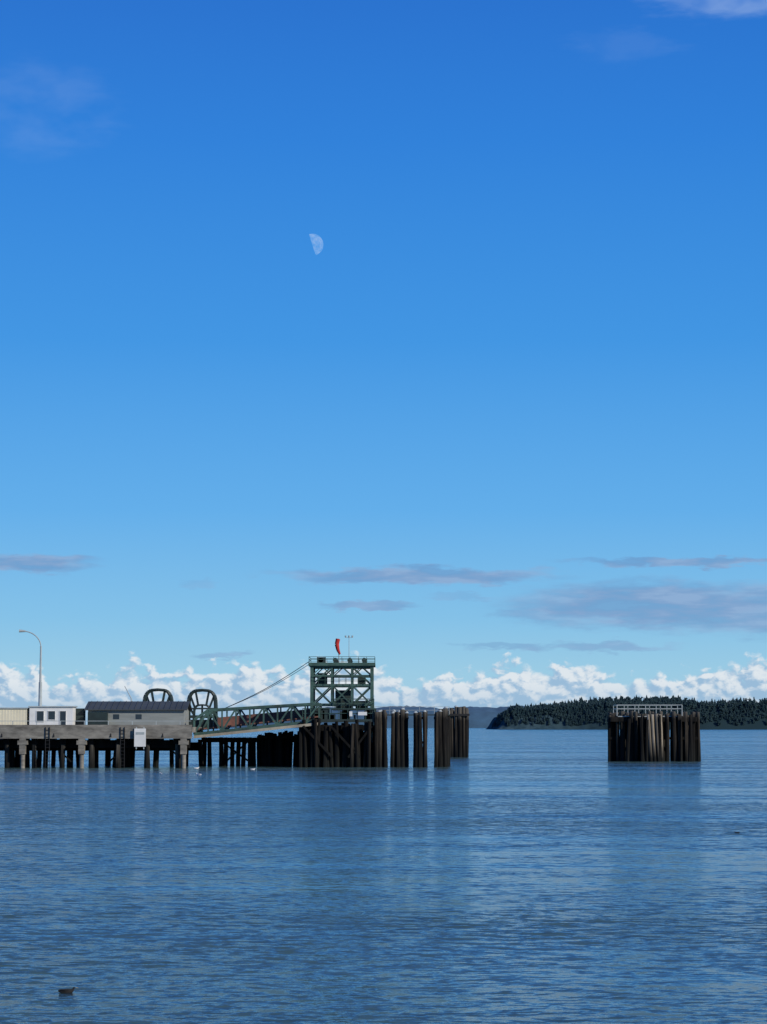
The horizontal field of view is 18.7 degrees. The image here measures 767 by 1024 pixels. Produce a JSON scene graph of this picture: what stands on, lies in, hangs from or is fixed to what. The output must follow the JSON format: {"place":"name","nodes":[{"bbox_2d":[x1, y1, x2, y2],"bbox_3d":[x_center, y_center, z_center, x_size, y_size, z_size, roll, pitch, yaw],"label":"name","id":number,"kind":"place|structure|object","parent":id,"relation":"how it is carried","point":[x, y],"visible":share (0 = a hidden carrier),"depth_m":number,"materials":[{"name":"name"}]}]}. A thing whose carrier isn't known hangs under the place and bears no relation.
{"place":"outdoors","nodes":[
{"label":"outdoors","id":0,"kind":"place"},
{"bbox_2d":[230,705,523,727],"bbox_3d":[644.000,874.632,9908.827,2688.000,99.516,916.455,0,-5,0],"label":"distant shore","id":1,"kind":"structure","parent":0,"point":[481,717],"depth_m":9553.39,"materials":[{"name":"green plant"}]},
{"bbox_2d":[0,728,766,1023],"bbox_3d":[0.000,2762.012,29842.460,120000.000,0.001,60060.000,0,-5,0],"label":"water","id":2,"kind":"structure","parent":0,"point":[536,876],"depth_m":59.33,"materials":[{"name":"teal liquid"}]},
{"bbox_2d":[58,987,76,992],"bbox_3d":[-4.886,7.419,36.073,0.313,0.111,0.108,1,-5,-11],"label":"seabird","id":3,"kind":"object","parent":2,"relation":"on","point":[66,990],"visible":1,"depth_m":36.04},
{"bbox_2d":[0,721,203,767],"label":"ferry dock","id":4,"kind":"object","parent":2,"relation":"in","point":[17,745],"visible":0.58,"depth_m":233.39,"materials":[{"name":"concrete"}]},
{"bbox_2d":[0,708,29,724],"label":"storage container","id":5,"kind":"object","parent":4,"relation":"on","point":[16,716],"visible":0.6,"depth_m":236.08,"materials":[{"name":"beige metal"}]},
{"bbox_2d":[19,629,41,705],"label":"street lamp","id":6,"kind":"object","parent":4,"relation":"on","point":[40,691],"visible":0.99,"depth_m":239.41,"materials":[{"name":"metal"}]},
{"bbox_2d":[28,706,77,724],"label":"portable office","id":7,"kind":"structure","parent":4,"relation":"on","point":[51,715],"depth_m":236.08,"materials":[{"name":"white paint"}]},
{"bbox_2d":[36,711,59,724],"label":"window frames","id":8,"kind":"structure","parent":7,"relation":"in","point":[36,711],"depth_m":236.06,"materials":[{"name":"white paint"}]},
{"bbox_2d":[37,711,65,724],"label":"windows","id":9,"kind":"structure","parent":7,"relation":"in","point":[40,714],"depth_m":236.06,"materials":[{"name":"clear glass"}]},
{"bbox_2d":[75,708,107,724],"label":"utility cabinets","id":10,"kind":"object","parent":4,"relation":"on","point":[97,718],"visible":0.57,"depth_m":237.12,"materials":[{"name":"metal"}]},
{"bbox_2d":[88,710,188,724],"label":"walls","id":11,"kind":"structure","parent":4,"relation":"on","point":[160,717],"depth_m":238.09,"materials":[{"name":"grey"}]},
{"bbox_2d":[113,714,141,718],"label":"windows","id":12,"kind":"structure","parent":11,"relation":"attached to","point":[116,716],"depth_m":238.06,"materials":[{"name":"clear glass"}]},
{"bbox_2d":[84,701,191,710],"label":"roof","id":13,"kind":"structure","parent":11,"relation":"on","point":[138,705],"depth_m":239.43,"materials":[{"name":"metal"}]},
{"bbox_2d":[134,727,145,748],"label":"dock sign","id":14,"kind":"object","parent":4,"relation":"attached to","point":[139,737],"visible":1,"depth_m":232.45,"materials":[{"name":"white metal"}]},
{"bbox_2d":[143,688,173,700],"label":"cable sheave frame","id":15,"kind":"object","parent":4,"relation":"on","point":[151,691],"visible":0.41,"depth_m":246.58,"materials":[{"name":"green metal"}]},
{"bbox_2d":[187,689,217,728],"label":"cable sheave frame","id":16,"kind":"object","parent":4,"relation":"on","point":[190,699],"visible":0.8,"depth_m":246.49,"materials":[{"name":"green metal"}]},
{"bbox_2d":[201,730,298,766],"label":"timber pile bent","id":17,"kind":"object","parent":2,"relation":"in","point":[273,749],"visible":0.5,"depth_m":243.97,"materials":[{"name":"brown wood"}]},
{"bbox_2d":[298,718,373,766],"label":"timber wingwall","id":18,"kind":"object","parent":2,"relation":"in","point":[344,744],"visible":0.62,"depth_m":237.97,"materials":[{"name":"brown wood"}]},
{"bbox_2d":[193,702,321,737],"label":"transfer span","id":19,"kind":"object","parent":18,"relation":"on","point":[250,721],"visible":0.95,"depth_m":238.55,"materials":[{"name":"green metal"}]},
{"bbox_2d":[226,656,375,742],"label":"lift tower","id":20,"kind":"structure","parent":18,"relation":"on","point":[344,701],"depth_m":240.24,"materials":[{"name":"green metal"}]},
{"bbox_2d":[335,638,340,662],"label":"windsock","id":21,"kind":"object","parent":20,"relation":"on","point":[337,641],"visible":1,"depth_m":242.55,"materials":[{"name":"fabric"}]},
{"bbox_2d":[374,710,387,766],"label":"fender dolphin","id":22,"kind":"object","parent":2,"relation":"in","point":[380,741],"visible":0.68,"depth_m":238.76,"materials":[{"name":"wood"}]},
{"bbox_2d":[390,708,408,766],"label":"fender dolphin","id":23,"kind":"object","parent":2,"relation":"in","point":[399,754],"visible":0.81,"depth_m":239.10,"materials":[{"name":"wood"}]},
{"bbox_2d":[387,707,449,765],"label":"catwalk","id":24,"kind":"object","parent":2,"relation":"in","point":[448,726],"visible":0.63,"depth_m":243.68,"materials":[{"name":"metal"}]},
{"bbox_2d":[413,710,427,766],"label":"fender dolphin","id":25,"kind":"object","parent":2,"relation":"in","point":[419,752],"visible":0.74,"depth_m":238.30,"materials":[{"name":"wood"}]},
{"bbox_2d":[434,707,448,766],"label":"fender dolphin","id":26,"kind":"object","parent":2,"relation":"in","point":[441,750],"visible":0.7,"depth_m":239.69,"materials":[{"name":"wood"}]},
{"bbox_2d":[448,706,469,756],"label":"fender dolphin","id":27,"kind":"object","parent":2,"relation":"in","point":[459,738],"visible":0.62,"depth_m":316.34,"materials":[{"name":"wood"}]},
{"bbox_2d":[607,705,700,761],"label":"mooring dolphin","id":28,"kind":"object","parent":2,"relation":"in","point":[649,736],"visible":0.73,"depth_m":279.15,"materials":[{"name":"wood"}]},
{"bbox_2d":[0,0,766,724],"label":"sky","id":29,"kind":"structure","parent":0,"point":[431,335],"materials":[{"name":"blue"}]},
{"bbox_2d":[487,703,766,728],"bbox_3d":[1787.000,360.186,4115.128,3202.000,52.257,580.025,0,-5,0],"label":"headland","id":30,"kind":"structure","parent":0,"point":[759,724],"depth_m":3980.91,"materials":[{"name":"green plant"}]},
{"bbox_2d":[491,694,766,727],"bbox_3d":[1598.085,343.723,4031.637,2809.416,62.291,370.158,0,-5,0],"label":"forest","id":31,"kind":"object","parent":30,"relation":"on","point":[593,708],"visible":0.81,"depth_m":3996.27,"materials":[{"name":"green plant"}]}
]}

